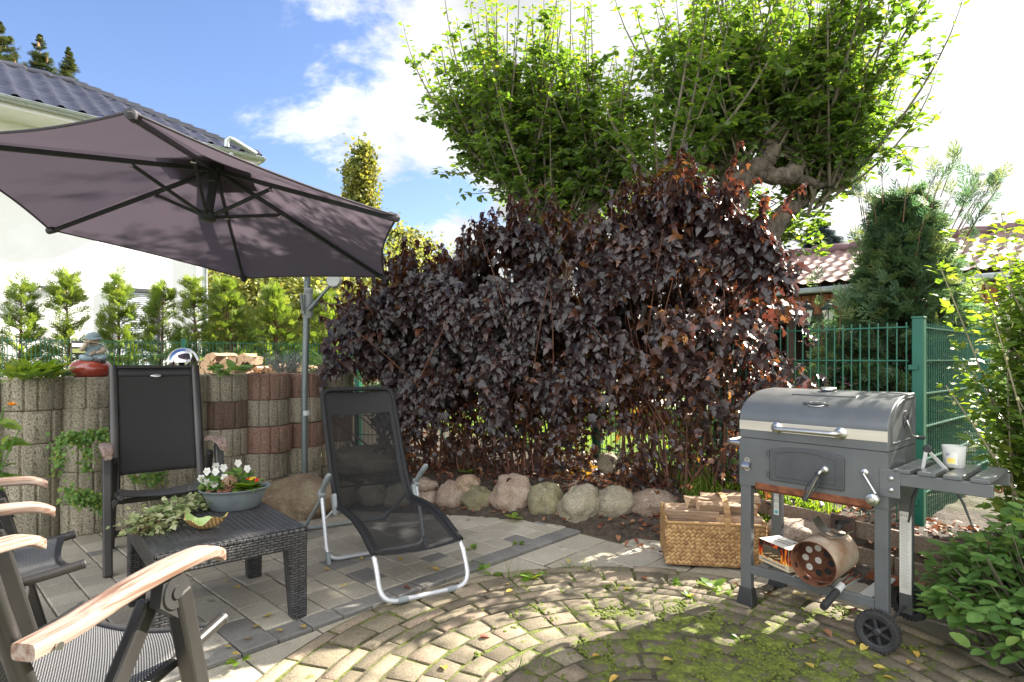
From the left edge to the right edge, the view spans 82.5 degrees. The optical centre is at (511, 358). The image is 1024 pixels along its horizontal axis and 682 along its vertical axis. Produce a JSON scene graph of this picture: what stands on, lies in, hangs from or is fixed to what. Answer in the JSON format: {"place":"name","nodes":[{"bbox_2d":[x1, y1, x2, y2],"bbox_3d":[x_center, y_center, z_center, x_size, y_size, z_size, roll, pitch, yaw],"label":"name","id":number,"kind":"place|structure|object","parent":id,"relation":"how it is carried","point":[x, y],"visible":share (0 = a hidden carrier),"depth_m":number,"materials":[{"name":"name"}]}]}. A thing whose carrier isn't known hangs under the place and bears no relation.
{"place":"outdoors","nodes":[
{"label":"outdoors","id":0,"kind":"place"},
{"bbox_2d":[442,436,458,462],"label":"boulder","id":1,"kind":"object","parent":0,"point":[443,454],"visible":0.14,"depth_m":5.55,"materials":[{"name":"beige stone"}]},
{"bbox_2d":[456,439,484,464],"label":"boulder","id":2,"kind":"object","parent":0,"point":[467,459],"visible":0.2,"depth_m":5.44,"materials":[{"name":"grey stone"}]},
{"bbox_2d":[0,0,1023,306],"label":"sky","id":3,"kind":"structure","parent":0,"point":[284,79],"materials":[{"name":"white"}]},
{"bbox_2d":[35,512,1023,681],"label":"patio paving","id":4,"kind":"structure","parent":0,"point":[247,605],"depth_m":3.20,"materials":[{"name":"stone"}]},
{"bbox_2d":[0,401,32,517],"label":"plant","id":5,"kind":"object","parent":4,"relation":"on","point":[8,423],"visible":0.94,"depth_m":2.90,"materials":[{"name":"green plant"}]},
{"bbox_2d":[0,476,86,637],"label":"folding chair","id":6,"kind":"object","parent":4,"relation":"on","point":[23,570],"visible":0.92,"depth_m":2.11,"materials":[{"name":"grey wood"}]},
{"bbox_2d":[0,534,228,681],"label":"folding chair","id":7,"kind":"object","parent":4,"relation":"on","point":[82,641],"visible":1,"depth_m":1.44,"materials":[{"name":"brown wood"}]},
{"bbox_2d":[98,365,227,577],"bbox_3d":[-2.163,0.625,3.613,0.644,1.169,0.794,0,0,-37],"label":"folding chair","id":8,"kind":"object","parent":4,"relation":"on","point":[155,419],"visible":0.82,"depth_m":3.78,"materials":[{"name":"fabric"}]},
{"bbox_2d":[0,372,353,537],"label":"retaining wall","id":9,"kind":"structure","parent":4,"relation":"on","point":[254,419],"depth_m":4.14,"materials":[{"name":"concrete"}]},
{"bbox_2d":[0,357,55,382],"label":"leafy perennial","id":10,"kind":"object","parent":9,"relation":"on","point":[14,368],"visible":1,"depth_m":3.59,"materials":[{"name":"green plant"}]},
{"bbox_2d":[19,358,75,378],"bbox_3d":[-3.019,0.065,3.783,0.324,0.140,0.342,0,0,-39],"label":"leafy perennial","id":11,"kind":"object","parent":9,"relation":"on","point":[58,368],"visible":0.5,"depth_m":3.77,"materials":[{"name":"green plant"}]},
{"bbox_2d":[68,360,111,376],"bbox_3d":[-2.944,0.060,4.080,0.268,0.132,0.241,0,0,0],"label":"ceramic egg","id":12,"kind":"object","parent":9,"relation":"on","point":[88,369],"visible":0.75,"depth_m":3.99,"materials":[{"name":"red ceramic"}]},
{"bbox_2d":[78,332,107,362],"bbox_3d":[-2.911,-0.078,4.062,0.164,0.219,0.137,0,0,-20],"label":"boy figurine","id":13,"kind":"object","parent":12,"relation":"on","point":[93,349],"visible":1,"depth_m":4.04,"materials":[{"name":"ceramic"}]},
{"bbox_2d":[45,427,168,517],"bbox_3d":[-2.687,0.743,3.890,0.235,0.589,0.721,0,0,26],"label":"creeper","id":14,"kind":"object","parent":9,"relation":"attached to","point":[83,497],"visible":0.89,"depth_m":3.74,"materials":[{"name":"green plant"}]},
{"bbox_2d":[167,348,199,364],"bbox_3d":[-2.564,0.026,4.550,0.224,0.224,0.224,0,0,0],"label":"gazing ball","id":15,"kind":"object","parent":9,"relation":"on","point":[182,356],"visible":0.59,"depth_m":4.47,"materials":[{"name":"metal"}]},
{"bbox_2d":[206,359,253,376],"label":"broadleaf plant","id":16,"kind":"object","parent":9,"relation":"on","point":[220,372],"visible":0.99,"depth_m":4.58,"materials":[{"name":"green plant"}]},
{"bbox_2d":[253,330,274,373],"bbox_3d":[-2.059,-0.065,4.851,0.180,0.420,0.134,0,0,-19],"label":"young shrub","id":17,"kind":"object","parent":9,"relation":"on","point":[260,332],"visible":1,"depth_m":4.86,"materials":[{"name":"green plant"}]},
{"bbox_2d":[260,350,310,372],"bbox_3d":[-2.070,0.018,5.295,0.485,0.236,0.447,0,0,18],"label":"lavender plant","id":18,"kind":"object","parent":9,"relation":"on","point":[275,364],"visible":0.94,"depth_m":5.24,"materials":[{"name":"grey plant"}]},
{"bbox_2d":[126,501,306,627],"bbox_3d":[-1.420,0.990,2.788,0.622,0.420,0.722,0,0,-41],"label":"coffee table","id":19,"kind":"object","parent":4,"relation":"on","point":[251,537],"visible":0.63,"depth_m":2.67,"materials":[{"name":"wicker"}]},
{"bbox_2d":[106,487,211,536],"bbox_3d":[-1.641,0.722,2.815,0.340,0.146,0.642,0,0,0],"label":"ivy garland","id":20,"kind":"object","parent":19,"relation":"on","point":[156,518],"visible":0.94,"depth_m":2.67,"materials":[{"name":"green plant"}]},
{"bbox_2d":[184,512,227,529],"bbox_3d":[-1.404,0.743,2.676,0.188,0.074,0.100,0,0,-8],"label":"shell bowl","id":21,"kind":"object","parent":19,"relation":"on","point":[202,523],"visible":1,"depth_m":2.67,"materials":[{"name":"green ceramic"}]},
{"bbox_2d":[198,482,270,511],"bbox_3d":[-1.449,0.725,3.054,0.344,0.110,0.268,0,0,-28],"label":"zinc bowl","id":22,"kind":"object","parent":19,"relation":"on","point":[242,500],"visible":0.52,"depth_m":2.96,"materials":[{"name":"metal"}]},
{"bbox_2d":[197,463,238,492],"bbox_3d":[-1.541,0.620,3.037,0.199,0.155,0.202,0,0,0],"label":"pansy plant","id":23,"kind":"object","parent":22,"relation":"in","point":[212,482],"visible":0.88,"depth_m":3.00,"materials":[{"name":"white plant"}]},
{"bbox_2d":[221,475,236,489],"bbox_3d":[-1.462,0.640,3.016,0.078,0.079,0.076,0,0,0],"label":"twig ball","id":24,"kind":"object","parent":22,"relation":"in","point":[227,482],"visible":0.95,"depth_m":2.99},
{"bbox_2d":[223,459,255,486],"bbox_3d":[-1.453,0.611,3.113,0.188,0.158,0.181,0,0,0],"label":"pansy plant","id":25,"kind":"object","parent":22,"relation":"in","point":[247,468],"visible":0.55,"depth_m":3.11,"materials":[{"name":"green plant"}]},
{"bbox_2d":[229,477,265,491],"bbox_3d":[-1.379,0.655,3.050,0.167,0.072,0.215,0,0,18],"label":"primrose","id":26,"kind":"object","parent":22,"relation":"on","point":[251,485],"visible":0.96,"depth_m":3.03,"materials":[{"name":"green plant"}]},
{"bbox_2d":[224,654,251,666],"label":"weed","id":27,"kind":"object","parent":4,"relation":"on","point":[233,661],"visible":1,"depth_m":2.29,"materials":[{"name":"green plant"}]},
{"bbox_2d":[261,473,331,520],"bbox_3d":[-1.605,1.071,4.601,0.820,0.338,0.619,0,0,-12],"label":"rock","id":28,"kind":"object","parent":4,"relation":"on","point":[295,497],"visible":0.48,"depth_m":4.36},
{"bbox_2d":[0,108,399,473],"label":"cantilever umbrella","id":29,"kind":"object","parent":28,"relation":"on","point":[130,178],"visible":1,"depth_m":3.60,"materials":[{"name":"fabric"}]},
{"bbox_2d":[301,386,469,603],"bbox_3d":[-0.815,0.695,3.578,0.650,1.012,1.536,0,0,-31],"label":"sun lounger","id":30,"kind":"object","parent":4,"relation":"on","point":[381,504],"visible":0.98,"depth_m":3.70,"materials":[{"name":"fabric"}]},
{"bbox_2d":[176,533,984,681],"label":"paving joints","id":31,"kind":"object","parent":4,"relation":"on","point":[615,540],"depth_m":3.52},
{"bbox_2d":[255,567,1023,681],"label":"moss joints","id":32,"kind":"object","parent":4,"relation":"on","point":[842,655],"visible":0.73,"depth_m":2.43,"materials":[{"name":"plant"}]},
{"bbox_2d":[660,492,766,567],"bbox_3d":[1.205,1.009,3.547,0.567,0.386,0.379,0,0,9],"label":"wicker basket","id":33,"kind":"object","parent":4,"relation":"on","point":[700,543],"visible":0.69,"depth_m":3.38,"materials":[{"name":"wicker"}]},
{"bbox_2d":[664,502,695,512],"bbox_3d":[1.105,0.942,3.568,0.333,0.103,0.105,0,0,4],"label":"firewood log","id":34,"kind":"object","parent":33,"relation":"in","point":[674,505],"visible":0.29,"depth_m":3.59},
{"bbox_2d":[666,508,718,522],"bbox_3d":[1.082,0.947,3.497,0.300,0.092,0.094,-1,-19,18],"label":"firewood log","id":35,"kind":"object","parent":33,"relation":"in","point":[680,514],"visible":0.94,"depth_m":3.48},
{"bbox_2d":[683,495,716,507],"bbox_3d":[1.215,0.880,3.603,0.300,0.083,0.092,6,22,-11],"label":"firewood log","id":36,"kind":"object","parent":33,"relation":"in","point":[690,501],"visible":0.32,"depth_m":3.55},
{"bbox_2d":[696,500,757,515],"bbox_3d":[1.282,0.911,3.492,0.340,0.107,0.107,3,-8,3],"label":"firewood log","id":37,"kind":"object","parent":33,"relation":"in","point":[735,508],"visible":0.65,"depth_m":3.46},
{"bbox_2d":[700,492,760,509],"bbox_3d":[1.339,0.885,3.587,0.340,0.108,0.114,-2,19,15],"label":"firewood log","id":38,"kind":"object","parent":33,"relation":"in","point":[734,497],"visible":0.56,"depth_m":3.56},
{"bbox_2d":[716,514,762,524],"bbox_3d":[1.331,0.951,3.425,0.261,0.076,0.080,0,0,7],"label":"firewood log","id":39,"kind":"object","parent":33,"relation":"in","point":[737,519],"visible":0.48,"depth_m":3.41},
{"bbox_2d":[429,408,845,522],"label":"lawn grass","id":40,"kind":"structure","parent":0,"point":[809,504],"depth_m":4.29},
{"bbox_2d":[256,566,1023,681],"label":"circle paving","id":41,"kind":"structure","parent":0,"point":[947,663],"depth_m":2.51,"materials":[{"name":"stone"}]},
{"bbox_2d":[519,571,544,581],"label":"weed","id":42,"kind":"object","parent":41,"relation":"on","point":[527,574],"visible":1,"depth_m":3.18,"materials":[{"name":"green plant"}]},
{"bbox_2d":[696,577,726,588],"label":"weed","id":43,"kind":"object","parent":41,"relation":"on","point":[709,583],"visible":1,"depth_m":3.08,"materials":[{"name":"green plant"}]},
{"bbox_2d":[474,580,982,681],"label":"moss","id":44,"kind":"object","parent":41,"relation":"on","point":[780,672],"visible":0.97,"depth_m":2.40,"materials":[{"name":"plant"}]},
{"bbox_2d":[727,387,1010,654],"bbox_3d":[1.551,0.669,2.643,0.523,1.065,1.092,0,0,-41],"label":"charcoal grill","id":45,"kind":"object","parent":41,"relation":"on","point":[852,448],"visible":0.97,"depth_m":2.57,"materials":[{"name":"metal"}]},
{"bbox_2d":[759,535,797,572],"bbox_3d":[1.315,0.945,2.831,0.136,0.110,0.198,0,0,-18],"label":"firelighter box","id":46,"kind":"object","parent":45,"relation":"on","point":[774,551],"visible":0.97,"depth_m":2.81,"materials":[{"name":"multicoloured cardboard"}]},
{"bbox_2d":[763,544,780,561],"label":"box window","id":47,"kind":"structure","parent":46,"relation":"in","point":[773,553],"depth_m":2.82,"materials":[{"name":"brown plastic"}]},
{"bbox_2d":[767,448,843,501],"bbox_3d":[1.290,0.517,2.608,0.087,0.223,0.336,0,0,-41],"label":"door","id":48,"kind":"structure","parent":45,"relation":"in","point":[808,467],"depth_m":2.61,"materials":[{"name":"silver metal"}]},
{"bbox_2d":[790,516,858,586],"bbox_3d":[1.406,0.852,2.614,0.242,0.266,0.207,-4,3,-39],"label":"chimney starter","id":49,"kind":"object","parent":45,"relation":"on","point":[825,556],"visible":1,"depth_m":2.58,"materials":[{"name":"metal"}]},
{"bbox_2d":[820,564,870,610],"bbox_3d":[1.470,1.003,2.571,0.469,0.086,0.060,0,0,-41],"label":"grill brush","id":50,"kind":"object","parent":45,"relation":"on","point":[860,571],"visible":1,"depth_m":2.53,"materials":[{"name":"black plastic"}]},
{"bbox_2d":[907,445,974,530],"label":"grill tongs","id":51,"kind":"object","parent":45,"relation":"attached to","point":[927,449],"visible":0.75,"depth_m":2.42,"materials":[{"name":"silver metal"}]},
{"bbox_2d":[941,444,966,467],"bbox_3d":[1.826,0.403,2.410,0.087,0.088,0.084,0,0,-41],"label":"candle glass","id":52,"kind":"object","parent":45,"relation":"on","point":[953,456],"visible":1,"depth_m":2.38,"materials":[{"name":"white"}]},
{"bbox_2d":[363,384,1022,587],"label":"garden ground","id":53,"kind":"structure","parent":0,"point":[949,514],"depth_m":4.12,"materials":[{"name":"soil"}]},
{"bbox_2d":[0,269,59,376],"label":"thuja","id":54,"kind":"object","parent":53,"relation":"on","point":[32,314],"visible":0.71,"depth_m":8.52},
{"bbox_2d":[36,263,98,375],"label":"thuja","id":55,"kind":"object","parent":53,"relation":"on","point":[66,293],"visible":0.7,"depth_m":8.84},
{"bbox_2d":[0,338,185,376],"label":"rod fence","id":56,"kind":"object","parent":53,"relation":"on","point":[118,355],"visible":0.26,"depth_m":8.56,"materials":[{"name":"green metal"}]},
{"bbox_2d":[71,341,84,353],"bbox_3d":[-6.151,-0.160,8.283,0.170,0.190,0.087,0,0,-33],"label":"solar lamp","id":57,"kind":"object","parent":56,"relation":"attached to","point":[76,346],"visible":0.69,"depth_m":8.24,"materials":[{"name":"white plastic"}]},
{"bbox_2d":[93,264,148,365],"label":"thuja","id":58,"kind":"object","parent":53,"relation":"on","point":[122,291],"visible":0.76,"depth_m":9.15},
{"bbox_2d":[131,276,183,365],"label":"thuja","id":59,"kind":"object","parent":53,"relation":"on","point":[154,306],"visible":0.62,"depth_m":9.46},
{"bbox_2d":[163,274,223,360],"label":"thuja","id":60,"kind":"object","parent":53,"relation":"on","point":[189,302],"visible":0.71,"depth_m":9.73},
{"bbox_2d":[198,275,271,365],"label":"thuja","id":61,"kind":"object","parent":53,"relation":"on","point":[222,294],"visible":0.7,"depth_m":9.99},
{"bbox_2d":[208,270,314,353],"bbox_3d":[-7.658,-0.906,15.649,5.890,4.549,5.565,0,0,0],"label":"garden tree","id":62,"kind":"object","parent":53,"relation":"on","point":[246,292],"visible":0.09,"depth_m":14.28,"materials":[{"name":"green plant"}]},
{"bbox_2d":[187,341,344,365],"bbox_3d":[-4.052,0.359,9.801,2.491,1.341,0.094,0,0,-33],"label":"rod fence","id":63,"kind":"object","parent":53,"relation":"on","point":[250,343],"visible":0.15,"depth_m":9.64,"materials":[{"name":"green metal"}]},
{"bbox_2d":[244,278,302,365],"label":"thuja","id":64,"kind":"object","parent":53,"relation":"on","point":[275,307],"visible":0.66,"depth_m":10.37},
{"bbox_2d":[208,269,345,348],"bbox_3d":[-7.051,-1.062,16.433,6.155,5.307,6.200,0,0,0],"label":"garden tree","id":65,"kind":"object","parent":53,"relation":"on","point":[223,274],"visible":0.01,"depth_m":14.85,"materials":[{"name":"green plant"}]},
{"bbox_2d":[208,264,387,381],"bbox_3d":[-5.569,-1.182,15.662,5.631,5.063,5.752,0,0,-27],"label":"garden tree","id":66,"kind":"object","parent":53,"relation":"on","point":[291,281],"visible":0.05,"depth_m":14.43,"materials":[{"name":"green plant"}]},
{"bbox_2d":[243,244,399,385],"bbox_3d":[-4.470,-1.082,16.002,6.230,4.854,5.872,0,0,-29],"label":"garden tree","id":67,"kind":"object","parent":53,"relation":"on","point":[297,284],"visible":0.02,"depth_m":14.49,"materials":[{"name":"green plant"}]},
{"bbox_2d":[292,288,363,386],"bbox_3d":[-3.625,-0.168,10.925,1.646,2.397,1.537,0,0,-38],"label":"thuja","id":68,"kind":"object","parent":53,"relation":"on","point":[322,311],"visible":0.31,"depth_m":10.86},
{"bbox_2d":[280,344,377,389],"bbox_3d":[-1.754,0.181,5.638,1.087,0.664,1.153,0,0,0],"label":"grassy plant","id":69,"kind":"object","parent":53,"relation":"on","point":[316,360],"visible":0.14,"depth_m":5.56,"materials":[{"name":"green plant"}]},
{"bbox_2d":[324,203,448,385],"bbox_3d":[-4.051,-1.448,19.180,6.420,6.586,6.854,0,0,29],"label":"garden tree","id":70,"kind":"object","parent":53,"relation":"on","point":[389,248],"visible":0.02,"depth_m":18.60,"materials":[{"name":"green plant"}]},
{"bbox_2d":[419,490,436,502],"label":"boulder","id":71,"kind":"object","parent":53,"relation":"on","point":[429,496],"visible":0.27,"depth_m":4.60,"materials":[{"name":"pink stone"}]},
{"bbox_2d":[411,477,438,491],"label":"boulder","id":72,"kind":"object","parent":71,"relation":"on","point":[427,484],"visible":0.68,"depth_m":4.60,"materials":[{"name":"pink stone"}]},
{"bbox_2d":[387,231,505,276],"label":"garden tree","id":73,"kind":"object","parent":53,"relation":"on","point":[436,247],"visible":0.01,"depth_m":21.02,"materials":[{"name":"green plant"}]},
{"bbox_2d":[435,480,463,507],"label":"boulder","id":74,"kind":"object","parent":53,"relation":"on","point":[449,493],"visible":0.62,"depth_m":4.54,"materials":[{"name":"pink stone"}]},
{"bbox_2d":[354,358,588,463],"bbox_3d":[-0.486,0.409,5.825,2.560,1.341,0.094,0,0,20],"label":"rod fence","id":75,"kind":"object","parent":53,"relation":"on","point":[357,382],"visible":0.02,"depth_m":5.95,"materials":[{"name":"green metal"}]},
{"bbox_2d":[460,484,491,510],"bbox_3d":[-0.278,1.091,4.591,0.295,0.221,0.210,0,0,0],"label":"boulder","id":76,"kind":"object","parent":53,"relation":"on","point":[474,497],"visible":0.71,"depth_m":4.51,"materials":[{"name":"stone"}]},
{"bbox_2d":[455,474,480,492],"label":"boulder","id":77,"kind":"object","parent":76,"relation":"on","point":[464,483],"visible":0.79,"depth_m":4.57,"materials":[{"name":"beige stone"}]},
{"bbox_2d":[488,473,531,511],"bbox_3d":[0.000,1.044,4.545,0.377,0.303,0.269,0,0,0],"label":"boulder","id":78,"kind":"object","parent":53,"relation":"on","point":[509,495],"visible":0.75,"depth_m":4.44,"materials":[{"name":"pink stone"}]},
{"bbox_2d":[398,0,677,443],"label":"apple tree","id":79,"kind":"object","parent":53,"relation":"on","point":[511,136],"visible":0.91,"depth_m":6.58,"materials":[{"name":"green plant"}]},
{"bbox_2d":[527,481,563,514],"bbox_3d":[0.256,1.062,4.404,0.282,0.255,0.239,0,0,0],"label":"boulder","id":80,"kind":"object","parent":53,"relation":"on","point":[545,497],"visible":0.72,"depth_m":4.33,"materials":[{"name":"stone"}]},
{"bbox_2d":[315,141,826,508],"bbox_3d":[0.026,-0.285,4.913,4.738,2.639,2.224,0,0,19],"label":"purple hedge","id":81,"kind":"object","parent":53,"relation":"on","point":[428,345],"visible":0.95,"depth_m":4.58,"materials":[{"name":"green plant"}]},
{"bbox_2d":[556,483,599,522],"bbox_3d":[0.498,1.051,4.258,0.317,0.303,0.260,0,0,-24],"label":"boulder","id":82,"kind":"object","parent":53,"relation":"on","point":[577,503],"visible":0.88,"depth_m":4.17,"materials":[{"name":"grey stone"}]},
{"bbox_2d":[595,452,618,474],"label":"boulder","id":83,"kind":"object","parent":53,"relation":"on","point":[604,464],"visible":0.58,"depth_m":4.94,"materials":[{"name":"grey stone"}]},
{"bbox_2d":[598,485,633,517],"bbox_3d":[0.741,1.037,4.227,0.342,0.252,0.242,0,0,0],"label":"boulder","id":84,"kind":"object","parent":53,"relation":"on","point":[619,502],"visible":0.72,"depth_m":4.14,"materials":[{"name":"grey stone"}]},
{"bbox_2d":[631,488,677,516],"bbox_3d":[1.005,1.034,4.213,0.416,0.211,0.281,0,0,0],"label":"boulder","id":85,"kind":"object","parent":53,"relation":"on","point":[647,502],"visible":0.63,"depth_m":4.12,"materials":[{"name":"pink stone"}]},
{"bbox_2d":[408,459,1021,585],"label":"leaf litter","id":86,"kind":"object","parent":53,"relation":"on","point":[936,526],"visible":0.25,"depth_m":4.30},
{"bbox_2d":[592,316,926,526],"bbox_3d":[1.590,0.414,4.412,0.094,1.331,2.577,0,0,-41],"label":"rod fence","id":87,"kind":"object","parent":53,"relation":"on","point":[917,367],"visible":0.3,"depth_m":3.52,"materials":[{"name":"green metal"}]},
{"bbox_2d":[555,0,969,449],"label":"apple tree","id":88,"kind":"object","parent":53,"relation":"on","point":[797,111],"visible":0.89,"depth_m":6.11,"materials":[{"name":"green plant"}]},
{"bbox_2d":[767,517,819,542],"bbox_3d":[1.661,1.030,3.444,0.386,0.180,0.285,0,0,24],"label":"boulder","id":89,"kind":"object","parent":53,"relation":"on","point":[798,530],"visible":0.28,"depth_m":3.37,"materials":[{"name":"beige stone"}]},
{"bbox_2d":[802,299,835,363],"bbox_3d":[3.824,0.085,7.300,0.480,1.670,0.182,0,0,0],"label":"lamp post","id":90,"kind":"object","parent":53,"relation":"on","point":[810,309],"visible":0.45,"depth_m":7.25,"materials":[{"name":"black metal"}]},
{"bbox_2d":[794,217,845,248],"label":"blue spruce","id":91,"kind":"object","parent":53,"relation":"on","point":[830,236],"visible":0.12,"depth_m":18.59,"materials":[{"name":"green plant"}]},
{"bbox_2d":[793,266,927,429],"bbox_3d":[3.602,0.082,6.310,1.471,2.168,1.405,0,0,42],"label":"cypress tree","id":92,"kind":"object","parent":53,"relation":"on","point":[838,350],"visible":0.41,"depth_m":6.15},
{"bbox_2d":[722,489,1015,605],"bbox_3d":[2.011,1.045,3.110,0.057,0.320,2.080,0,0,-32],"label":"board edging","id":93,"kind":"object","parent":53,"relation":"on","point":[862,530],"visible":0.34,"depth_m":3.23,"materials":[{"name":"brown wood"}]},
{"bbox_2d":[716,219,1023,414],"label":"garden shed","id":94,"kind":"structure","parent":53,"relation":"on","point":[835,261],"depth_m":9.21,"materials":[{"name":"red ceramic"}]},
{"bbox_2d":[793,134,1013,456],"bbox_3d":[4.354,-0.635,6.362,2.227,3.474,2.686,0,0,0],"label":"cypress tree","id":95,"kind":"object","parent":53,"relation":"on","point":[892,283],"visible":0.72,"depth_m":6.02,"materials":[{"name":"plant"}]},
{"bbox_2d":[926,323,990,517],"bbox_3d":[3.145,0.414,4.146,1.994,1.331,0.094,0,0,-41],"label":"rod fence","id":96,"kind":"object","parent":53,"relation":"on","point":[937,422],"visible":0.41,"depth_m":3.90,"materials":[{"name":"green metal"}]},
{"bbox_2d":[909,496,1023,671],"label":"leafy shrub","id":97,"kind":"object","parent":53,"relation":"on","point":[996,619],"visible":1,"depth_m":2.35,"materials":[{"name":"green plant"}]},
{"bbox_2d":[923,211,1023,537],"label":"hibiscus shrub","id":98,"kind":"object","parent":53,"relation":"on","point":[998,419],"visible":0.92,"depth_m":3.23,"materials":[{"name":"green plant"}]},
{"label":"firewood log","id":99,"kind":"object","parent":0,"visible":0},
{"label":"firewood log","id":100,"kind":"object","parent":99,"relation":"on","visible":0},
{"bbox_2d":[209,353,237,361],"bbox_3d":[-3.069,-0.017,6.196,0.119,0.097,0.330,5,1,13],"label":"firewood log","id":101,"kind":"object","parent":100,"relation":"on","point":[218,357],"visible":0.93,"depth_m":6.12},
{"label":"firewood log","id":102,"kind":"object","parent":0,"visible":0},
{"bbox_2d":[245,356,263,364],"bbox_3d":[-2.728,0.016,6.199,0.092,0.095,0.330,0,0,-5],"label":"firewood log","id":103,"kind":"object","parent":102,"relation":"on","point":[253,360],"visible":0.97,"depth_m":6.09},
{"label":"far ground","id":104,"kind":"structure","parent":0,"visible":0},
{"bbox_2d":[0,21,26,65],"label":"spruce tree","id":105,"kind":"object","parent":104,"relation":"on","point":[12,55],"visible":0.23,"depth_m":21.00,"materials":[{"name":"green plant"}]},
{"bbox_2d":[23,34,58,73],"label":"spruce tree","id":106,"kind":"object","parent":104,"relation":"on","point":[41,61],"visible":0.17,"depth_m":21.89,"materials":[{"name":"green plant"}]},
{"bbox_2d":[53,47,79,80],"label":"spruce tree","id":107,"kind":"object","parent":104,"relation":"on","point":[70,69],"visible":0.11,"depth_m":21.88,"materials":[{"name":"green plant"}]},
{"bbox_2d":[0,60,266,376],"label":"white house","id":108,"kind":"structure","parent":104,"relation":"on","point":[30,98],"depth_m":10.89,"materials":[{"name":"paint"}]},
{"bbox_2d":[109,287,161,365],"bbox_3d":[-7.389,-0.600,11.472,0.903,1.570,0.113,0,0,-45],"label":"window","id":109,"kind":"structure","parent":108,"relation":"in","point":[142,298],"depth_m":11.51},
{"bbox_2d":[336,151,351,197],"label":"poplar tree","id":110,"kind":"object","parent":104,"relation":"on","point":[343,177],"visible":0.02,"depth_m":65.62,"materials":[{"name":"green plant"}]},
{"bbox_2d":[342,132,388,278],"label":"poplar tree","id":111,"kind":"object","parent":104,"relation":"on","point":[361,184],"visible":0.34,"depth_m":61.18,"materials":[{"name":"green plant"}]},
{"bbox_2d":[369,222,441,279],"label":"round tree","id":112,"kind":"object","parent":104,"relation":"on","point":[406,233],"visible":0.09,"depth_m":39.49,"materials":[{"name":"green plant"}]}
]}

